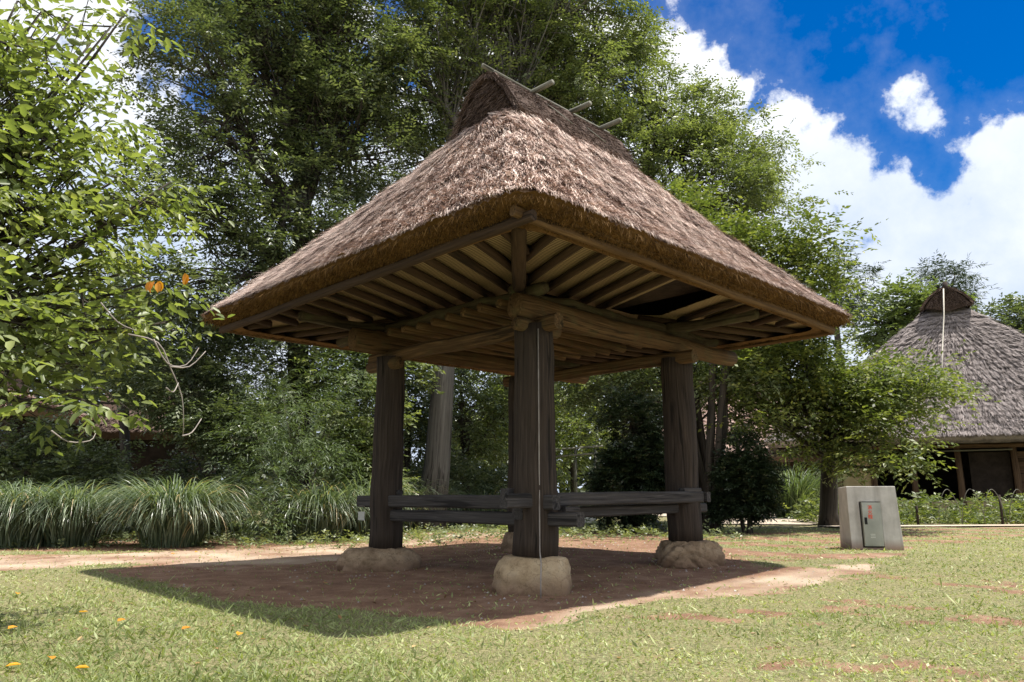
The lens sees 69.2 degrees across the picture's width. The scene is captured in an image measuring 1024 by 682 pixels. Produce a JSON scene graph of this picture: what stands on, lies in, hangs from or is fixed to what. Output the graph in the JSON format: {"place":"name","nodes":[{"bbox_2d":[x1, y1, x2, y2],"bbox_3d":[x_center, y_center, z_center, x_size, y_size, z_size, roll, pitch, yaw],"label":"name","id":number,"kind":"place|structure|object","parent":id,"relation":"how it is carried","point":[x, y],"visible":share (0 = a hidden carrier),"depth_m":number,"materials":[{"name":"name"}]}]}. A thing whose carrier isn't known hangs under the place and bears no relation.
{"place":"outdoors","nodes":[
{"label":"outdoors","id":0,"kind":"place"},
{"bbox_2d":[0,496,1023,681],"bbox_3d":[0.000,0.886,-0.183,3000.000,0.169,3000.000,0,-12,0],"label":"ground","id":1,"kind":"structure","parent":0,"point":[698,580],"depth_m":7.07,"materials":[{"name":"green plant"}]},
{"bbox_2d":[0,480,46,532],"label":"grass clump","id":2,"kind":"object","parent":1,"relation":"on","point":[11,496],"visible":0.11,"depth_m":13.66,"materials":[{"name":"green plant"}]},
{"bbox_2d":[0,372,93,493],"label":"thatched house","id":3,"kind":"structure","parent":1,"relation":"on","point":[37,414],"depth_m":22.73,"materials":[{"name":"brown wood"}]},
{"bbox_2d":[0,475,108,548],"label":"grass clump","id":4,"kind":"object","parent":1,"relation":"on","point":[8,538],"visible":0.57,"depth_m":13.33,"materials":[{"name":"green plant"}]},
{"bbox_2d":[0,477,137,546],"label":"grass clump","id":5,"kind":"object","parent":1,"relation":"on","point":[79,533],"visible":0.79,"depth_m":13.53,"materials":[{"name":"green plant"}]},
{"bbox_2d":[0,387,184,538],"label":"leafy shrub","id":6,"kind":"object","parent":1,"relation":"on","point":[67,463],"visible":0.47,"depth_m":17.04,"materials":[{"name":"green plant"}]},
{"bbox_2d":[0,0,234,455],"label":"cherry tree","id":7,"kind":"object","parent":1,"relation":"on","point":[26,122],"visible":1,"depth_m":5.92,"materials":[{"name":"green plant"}]},
{"bbox_2d":[3,272,266,529],"bbox_3d":[-11.980,1.570,21.178,11.670,7.730,5.615,-4,-12,19],"label":"broadleaf tree","id":8,"kind":"object","parent":1,"relation":"on","point":[125,435],"visible":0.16,"depth_m":20.91,"materials":[{"name":"green plant"}]},
{"bbox_2d":[56,393,242,495],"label":"thatched house","id":9,"kind":"structure","parent":1,"relation":"on","point":[109,431],"depth_m":25.15,"materials":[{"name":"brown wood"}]},
{"bbox_2d":[68,473,263,547],"bbox_3d":[-6.348,3.110,13.878,3.532,1.396,3.422,0,-12,0],"label":"grass clump","id":10,"kind":"object","parent":1,"relation":"on","point":[167,518],"visible":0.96,"depth_m":13.27,"materials":[{"name":"green plant"}]},
{"bbox_2d":[85,289,315,537],"bbox_3d":[-7.256,1.592,17.581,5.049,6.215,4.018,0,-12,0],"label":"camellia shrub","id":11,"kind":"object","parent":1,"relation":"on","point":[204,372],"visible":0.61,"depth_m":17.00,"materials":[{"name":"green plant"}]},
{"bbox_2d":[103,0,459,497],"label":"broadleaf tree","id":12,"kind":"object","parent":1,"relation":"on","point":[311,89],"visible":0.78,"depth_m":19.81,"materials":[{"name":"green plant"}]},
{"bbox_2d":[202,346,406,547],"bbox_3d":[-4.576,1.999,16.299,4.351,4.905,5.396,0,-12,0],"label":"bamboo shrub","id":13,"kind":"object","parent":1,"relation":"on","point":[318,462],"visible":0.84,"depth_m":16.05,"materials":[{"name":"green plant"}]},
{"bbox_2d":[239,476,369,540],"bbox_3d":[-4.159,3.603,16.094,3.575,1.365,3.504,0,-12,0],"label":"grass clump","id":14,"kind":"object","parent":1,"relation":"on","point":[337,518],"visible":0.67,"depth_m":15.43,"materials":[{"name":"green plant"}]},
{"bbox_2d":[280,344,445,508],"bbox_3d":[-3.793,2.173,18.572,4.446,5.476,3.735,0,-12,0],"label":"leafy shrub","id":15,"kind":"object","parent":1,"relation":"on","point":[366,430],"visible":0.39,"depth_m":18.39,"materials":[{"name":"green plant"}]},
{"bbox_2d":[297,471,435,537],"bbox_3d":[-3.456,3.707,17.083,3.716,1.542,3.591,0,-12,0],"label":"grass clump","id":16,"kind":"object","parent":1,"relation":"on","point":[358,527],"visible":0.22,"depth_m":16.48,"materials":[{"name":"green plant"}]},
{"bbox_2d":[0,517,752,548],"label":"ground cover","id":17,"kind":"object","parent":1,"relation":"on","point":[442,532],"visible":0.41,"depth_m":14.61,"materials":[{"name":"green plant"}]},
{"bbox_2d":[335,547,421,572],"bbox_3d":[-1.700,2.913,9.493,1.087,0.551,0.740,1,-12,-6],"label":"foundation stone","id":18,"kind":"object","parent":1,"relation":"on","point":[360,560],"visible":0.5,"depth_m":9.27,"materials":[{"name":"stone"}]},
{"bbox_2d":[0,247,788,509],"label":"distant wood","id":19,"kind":"object","parent":1,"relation":"on","point":[263,477],"visible":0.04,"depth_m":47.93,"materials":[{"name":"green plant"}]},
{"bbox_2d":[310,352,485,486],"bbox_3d":[-3.248,1.905,22.988,6.036,7.784,5.135,7,-14,-30],"label":"leafy tree","id":20,"kind":"object","parent":1,"relation":"on","point":[421,422],"visible":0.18,"depth_m":22.61,"materials":[{"name":"green plant"}]},
{"bbox_2d":[368,479,461,531],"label":"grass clump","id":21,"kind":"object","parent":1,"relation":"on","point":[411,523],"visible":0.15,"depth_m":18.98,"materials":[{"name":"green plant"}]},
{"bbox_2d":[406,480,485,527],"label":"grass clump","id":22,"kind":"object","parent":1,"relation":"on","point":[452,491],"visible":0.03,"depth_m":20.22,"materials":[{"name":"green plant"}]},
{"bbox_2d":[403,448,507,528],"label":"leafy shrub","id":23,"kind":"object","parent":1,"relation":"on","point":[482,483],"visible":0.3,"depth_m":21.52,"materials":[{"name":"green plant"}]},
{"bbox_2d":[404,367,508,493],"bbox_3d":[-1.688,2.318,24.091,5.704,7.374,5.094,0,-12,0],"label":"leafy tree","id":24,"kind":"object","parent":1,"relation":"on","point":[478,446],"visible":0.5,"depth_m":23.94,"materials":[{"name":"green plant"}]},
{"bbox_2d":[7,542,949,626],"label":"gravel bits","id":25,"kind":"object","parent":1,"relation":"on","point":[484,583],"visible":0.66,"depth_m":8.67,"materials":[{"name":"gravel"}]},
{"bbox_2d":[452,484,507,526],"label":"grass clump","id":26,"kind":"object","parent":1,"relation":"on","point":[465,509],"visible":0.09,"depth_m":20.87,"materials":[{"name":"green plant"}]},
{"bbox_2d":[429,368,579,482],"bbox_3d":[-0.354,2.363,27.422,6.088,8.517,5.867,0,-12,0],"label":"leafy tree","id":27,"kind":"object","parent":1,"relation":"on","point":[499,388],"visible":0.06,"depth_m":26.96,"materials":[{"name":"green plant"}]},
{"bbox_2d":[500,532,512,552],"bbox_3d":[0.181,3.244,11.428,0.722,0.623,0.637,0,-12,0],"label":"foundation stone","id":28,"kind":"object","parent":1,"relation":"on","point":[507,543],"visible":0.14,"depth_m":11.29,"materials":[{"name":"stone"}]},
{"bbox_2d":[336,0,679,531],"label":"broadleaf tree","id":29,"kind":"object","parent":1,"relation":"on","point":[530,45],"visible":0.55,"depth_m":23.04,"materials":[{"name":"green plant"}]},
{"bbox_2d":[0,521,1023,681],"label":"lawn grass","id":30,"kind":"structure","parent":1,"relation":"on","point":[222,677],"depth_m":5.12,"materials":[{"name":"green plant"}]},
{"bbox_2d":[7,662,19,665],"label":"fallen leaf","id":31,"kind":"object","parent":30,"relation":"on","point":[14,663],"visible":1,"depth_m":4.09,"materials":[{"name":"yellow plant"}]},
{"bbox_2d":[75,665,88,667],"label":"fallen leaf","id":32,"kind":"object","parent":30,"relation":"on","point":[82,666],"visible":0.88,"depth_m":4.02,"materials":[{"name":"yellow plant"}]},
{"bbox_2d":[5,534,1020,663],"bbox_3d":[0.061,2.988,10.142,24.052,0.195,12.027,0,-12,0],"label":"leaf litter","id":33,"kind":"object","parent":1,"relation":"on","point":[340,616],"visible":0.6,"depth_m":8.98,"materials":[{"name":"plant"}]},
{"bbox_2d":[200,63,853,597],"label":"thatched pavilion","id":34,"kind":"structure","parent":1,"relation":"on","point":[532,243],"depth_m":8.81,"materials":[{"name":"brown wood"}]},
{"bbox_2d":[492,554,572,595],"bbox_3d":[0.208,2.535,7.638,0.836,0.649,0.632,0,-12,0],"label":"foundation stone","id":35,"kind":"object","parent":1,"relation":"on","point":[516,575],"visible":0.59,"depth_m":7.41,"materials":[{"name":"stone"}]},
{"bbox_2d":[556,445,602,518],"bbox_3d":[1.831,5.072,26.497,2.905,2.705,0.160,0,-12,0],"label":"bamboo trellis","id":36,"kind":"object","parent":1,"relation":"on","point":[575,454],"visible":0.35,"depth_m":26.64,"materials":[{"name":"wood"}]},
{"bbox_2d":[585,517,595,522],"bbox_3d":[2.160,5.398,22.379,0.743,0.424,0.414,0,-12,0],"label":"white stone","id":37,"kind":"object","parent":1,"relation":"on","point":[591,519],"visible":0.09,"depth_m":22.21,"materials":[{"name":"stone"}]},
{"bbox_2d":[554,386,628,492],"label":"leafy tree","id":38,"kind":"object","parent":1,"relation":"on","point":[587,441],"visible":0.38,"depth_m":27.87,"materials":[{"name":"green plant"}]},
{"bbox_2d":[574,378,664,532],"bbox_3d":[2.893,2.741,17.309,2.725,3.662,2.298,-4,-12,18],"label":"clipped bush","id":39,"kind":"object","parent":1,"relation":"on","point":[634,461],"visible":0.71,"depth_m":16.90,"materials":[{"name":"green plant"}]},
{"bbox_2d":[554,350,805,529],"bbox_3d":[3.213,1.965,19.421,8.412,6.052,4.810,-5,-13,25],"label":"leafy tree","id":40,"kind":"object","parent":1,"relation":"on","point":[582,399],"visible":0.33,"depth_m":18.72,"materials":[{"name":"green plant"}]},
{"bbox_2d":[654,540,725,568],"bbox_3d":[2.283,2.900,9.630,0.914,0.644,0.750,4,-12,-17],"label":"foundation stone","id":41,"kind":"object","parent":1,"relation":"on","point":[690,554],"visible":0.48,"depth_m":9.39,"materials":[{"name":"brown stone"}]},
{"bbox_2d":[554,6,853,522],"bbox_3d":[5.557,-3.296,23.866,10.358,18.198,6.430,0,-12,0],"label":"broadleaf tree","id":42,"kind":"object","parent":1,"relation":"on","point":[755,186],"visible":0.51,"depth_m":23.88,"materials":[{"name":"green plant"}]},
{"bbox_2d":[658,513,817,523],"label":"yard","id":43,"kind":"structure","parent":1,"relation":"on","point":[786,521],"depth_m":22.61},
{"bbox_2d":[772,456,859,517],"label":"grass clump","id":44,"kind":"object","parent":43,"relation":"on","point":[796,490],"visible":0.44,"depth_m":25.67,"materials":[{"name":"green plant"}]},
{"bbox_2d":[700,424,793,533],"bbox_3d":[5.176,3.135,16.657,2.238,2.617,1.873,0,-12,0],"label":"clipped bush","id":45,"kind":"object","parent":1,"relation":"on","point":[746,479],"visible":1,"depth_m":16.32,"materials":[{"name":"green plant"}]},
{"bbox_2d":[663,381,856,501],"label":"outbuilding","id":46,"kind":"structure","parent":1,"relation":"on","point":[790,462],"depth_m":36.84,"materials":[{"name":"brown wood"}]},
{"bbox_2d":[655,171,890,531],"bbox_3d":[5.930,-0.036,17.930,6.277,9.378,5.123,0,-12,0],"label":"cherry tree","id":47,"kind":"object","parent":1,"relation":"on","point":[794,254],"visible":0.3,"depth_m":17.59,"materials":[{"name":"green plant"}]},
{"bbox_2d":[659,331,1000,526],"bbox_3d":[7.803,1.980,18.615,8.615,5.766,6.563,0,-12,0],"label":"cherry tree","id":48,"kind":"object","parent":1,"relation":"on","point":[842,415],"visible":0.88,"depth_m":17.74,"materials":[{"name":"green plant"}]},
{"bbox_2d":[805,244,895,358],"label":"pine tree","id":49,"kind":"object","parent":1,"relation":"on","point":[855,306],"visible":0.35,"depth_m":38.89,"materials":[{"name":"green plant"}]},
{"bbox_2d":[838,486,903,549],"bbox_3d":[5.745,2.859,11.940,0.770,1.020,0.737,-2,-12,9],"label":"hydrant housing","id":50,"kind":"object","parent":1,"relation":"on","point":[869,518],"visible":0.99,"depth_m":11.66,"materials":[{"name":"concrete"}]},
{"bbox_2d":[763,281,1023,514],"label":"farmhouse","id":51,"kind":"object","parent":1,"relation":"on","point":[987,453],"visible":0.45,"depth_m":32.03,"materials":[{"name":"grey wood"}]},
{"bbox_2d":[968,452,1014,499],"bbox_3d":[20.436,5.793,31.649,1.500,2.100,0.060,-5,-13,23],"label":"sliding door","id":52,"kind":"structure","parent":51,"relation":"in","point":[988,470],"depth_m":31.64,"materials":[{"name":"brown wood"}]},
{"bbox_2d":[1017,451,1023,494],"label":"sliding door","id":53,"kind":"structure","parent":51,"relation":"in","point":[1020,454],"depth_m":31.28,"materials":[{"name":"brown wood"}]},
{"bbox_2d":[779,484,1023,524],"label":"weed bed","id":54,"kind":"object","parent":1,"relation":"on","point":[955,517],"visible":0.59,"depth_m":21.66,"materials":[{"name":"green plant"}]},
{"bbox_2d":[840,267,979,359],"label":"round tree","id":55,"kind":"object","parent":1,"relation":"on","point":[898,316],"visible":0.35,"depth_m":50.69,"materials":[{"name":"green plant"}]},
{"bbox_2d":[915,506,919,524],"bbox_3d":[11.166,4.870,20.438,0.082,0.653,0.068,0,-12,0],"label":"garden stake","id":56,"kind":"object","parent":1,"relation":"on","point":[917,515],"visible":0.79,"depth_m":20.43,"materials":[{"name":"grey wood"}]},
{"bbox_2d":[939,489,962,524],"bbox_3d":[12.005,4.605,20.390,0.665,1.052,0.133,2,-12,-10],"label":"garden hoop","id":57,"kind":"object","parent":1,"relation":"on","point":[955,500],"visible":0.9,"depth_m":20.42,"materials":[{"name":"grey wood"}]},
{"bbox_2d":[901,249,1001,310],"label":"pine tree","id":58,"kind":"object","parent":1,"relation":"on","point":[959,273],"visible":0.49,"depth_m":57.63,"materials":[{"name":"green plant"}]},
{"bbox_2d":[962,489,985,523],"bbox_3d":[12.704,4.617,20.490,0.665,1.052,0.133,2,-12,-10],"label":"garden hoop","id":59,"kind":"object","parent":1,"relation":"on","point":[963,503],"visible":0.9,"depth_m":20.46,"materials":[{"name":"grey metal"}]},
{"bbox_2d":[984,489,1007,523],"bbox_3d":[13.361,4.643,20.586,0.665,1.052,0.133,2,-12,-10],"label":"garden hoop","id":60,"kind":"object","parent":1,"relation":"on","point":[999,499],"visible":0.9,"depth_m":20.60,"materials":[{"name":"grey metal"}]},
{"bbox_2d":[972,291,1023,332],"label":"round tree","id":61,"kind":"object","parent":1,"relation":"on","point":[1008,318],"visible":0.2,"depth_m":62.88,"materials":[{"name":"green plant"}]},
{"bbox_2d":[998,495,1003,523],"bbox_3d":[13.749,4.805,20.858,0.078,0.952,0.068,5,-13,-21],"label":"garden stake","id":62,"kind":"object","parent":1,"relation":"on","point":[1001,512],"visible":0.79,"depth_m":20.85,"materials":[{"name":"grey wood"}]},
{"bbox_2d":[0,0,1023,492],"label":"sky","id":63,"kind":"structure","parent":0,"point":[914,109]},
{"bbox_2d":[819,524,1023,526],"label":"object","id":64,"kind":"structure","parent":0,"point":[950,525],"depth_m":19.63,"materials":[{"name":"white"}]}
]}

